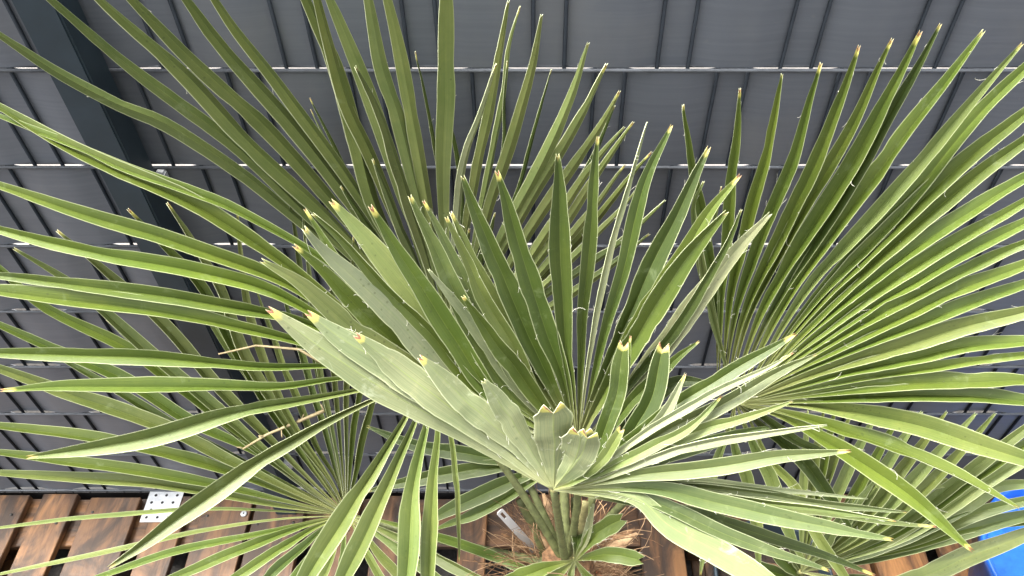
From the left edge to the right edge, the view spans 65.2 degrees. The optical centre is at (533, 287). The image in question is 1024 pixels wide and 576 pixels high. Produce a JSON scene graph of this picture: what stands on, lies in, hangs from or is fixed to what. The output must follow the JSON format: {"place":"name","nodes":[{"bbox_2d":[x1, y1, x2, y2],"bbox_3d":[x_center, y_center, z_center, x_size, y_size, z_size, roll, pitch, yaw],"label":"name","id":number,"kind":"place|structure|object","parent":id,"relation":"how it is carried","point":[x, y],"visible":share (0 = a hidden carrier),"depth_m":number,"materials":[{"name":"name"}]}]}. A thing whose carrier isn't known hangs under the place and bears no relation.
{"place":"outdoors","nodes":[
{"label":"outdoors","id":0,"kind":"place"},
{"bbox_2d":[11,308,996,575],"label":"ground","id":1,"kind":"structure","parent":0,"point":[361,570],"depth_m":2.36,"materials":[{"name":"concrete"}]},
{"bbox_2d":[0,494,255,575],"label":"wooden pallet","id":2,"kind":"object","parent":1,"relation":"on","point":[24,546],"visible":0.55,"depth_m":2.26,"materials":[{"name":"brown wood"}]},
{"bbox_2d":[140,491,183,521],"bbox_3d":[-1.068,0.628,2.302,0.099,0.003,0.096,0,48,0],"label":"perforated plate","id":3,"kind":"object","parent":2,"relation":"on","point":[162,499],"visible":0.7,"depth_m":2.31,"materials":[{"name":"metal"}]},
{"bbox_2d":[240,511,246,516],"bbox_3d":[-0.828,0.645,2.287,0.018,0.004,0.018,0,48,0],"label":"screw","id":4,"kind":"object","parent":2,"relation":"on","point":[243,514],"visible":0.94,"depth_m":2.29,"materials":[{"name":"metal"}]},
{"bbox_2d":[12,0,298,514],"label":"fence post","id":5,"kind":"object","parent":1,"relation":"on","point":[60,40],"visible":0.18,"depth_m":1.31,"materials":[{"name":"metal"}]},
{"bbox_2d":[0,0,263,491],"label":"woven fence","id":6,"kind":"object","parent":5,"relation":"attached to","point":[28,88],"visible":0.39,"depth_m":1.65,"materials":[{"name":"plastic"}]},
{"bbox_2d":[78,0,1023,491],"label":"woven fence","id":7,"kind":"object","parent":5,"relation":"attached to","point":[702,62],"visible":0.23,"depth_m":1.34,"materials":[{"name":"plastic"}]},
{"bbox_2d":[240,495,559,575],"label":"wooden pallet","id":8,"kind":"object","parent":1,"relation":"on","point":[472,532],"visible":0.18,"depth_m":2.26,"materials":[{"name":"brown wood"}]},
{"bbox_3d":[0.053,0.857,1.852,0.323,0.360,0.323,0,48,0],"label":"plant pot","id":9,"kind":"object","parent":8,"relation":"on","visible":0},
{"bbox_2d":[0,0,1023,575],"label":"fan palm","id":10,"kind":"object","parent":9,"relation":"in","point":[470,354],"visible":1,"depth_m":1.17,"materials":[{"name":"green plant"}]},
{"bbox_2d":[497,509,536,552],"bbox_3d":[-0.030,0.475,1.560,0.077,0.169,0.011,2,48,2],"label":"plant tag","id":11,"kind":"object","parent":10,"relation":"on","point":[509,522],"visible":0.92,"depth_m":1.55,"materials":[{"name":"white plastic"}]},
{"bbox_2d":[0,487,931,499],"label":"base board","id":12,"kind":"object","parent":1,"relation":"on","point":[85,495],"visible":0.17,"depth_m":2.37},
{"bbox_2d":[569,494,871,575],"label":"wooden pallet","id":13,"kind":"object","parent":1,"relation":"on","point":[670,561],"visible":0.06,"depth_m":2.23,"materials":[{"name":"brown wood"}]},
{"bbox_2d":[712,520,832,575],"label":"plant pot","id":14,"kind":"object","parent":13,"relation":"on","point":[716,571],"visible":0.2,"depth_m":1.97,"materials":[{"name":"plastic"}]},
{"bbox_2d":[754,410,1023,575],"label":"fan palm","id":15,"kind":"object","parent":14,"relation":"in","point":[970,514],"visible":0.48,"depth_m":1.69,"materials":[{"name":"green plant"}]},
{"bbox_2d":[870,497,993,575],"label":"wooden pallet","id":16,"kind":"object","parent":1,"relation":"on","point":[896,566],"visible":0.06,"depth_m":2.19,"materials":[{"name":"brown wood"}]},
{"bbox_2d":[968,489,1023,575],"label":"plastic tub","id":17,"kind":"object","parent":16,"relation":"on","point":[1010,562],"visible":0.29,"depth_m":1.99,"materials":[{"name":"blue plastic"}]},
{"bbox_2d":[13,164,1023,244],"bbox_3d":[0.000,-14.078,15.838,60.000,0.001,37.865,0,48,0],"label":"wire","id":18,"kind":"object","parent":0,"point":[384,165],"depth_m":3.57,"materials":[{"name":"grey metal"}]}
]}

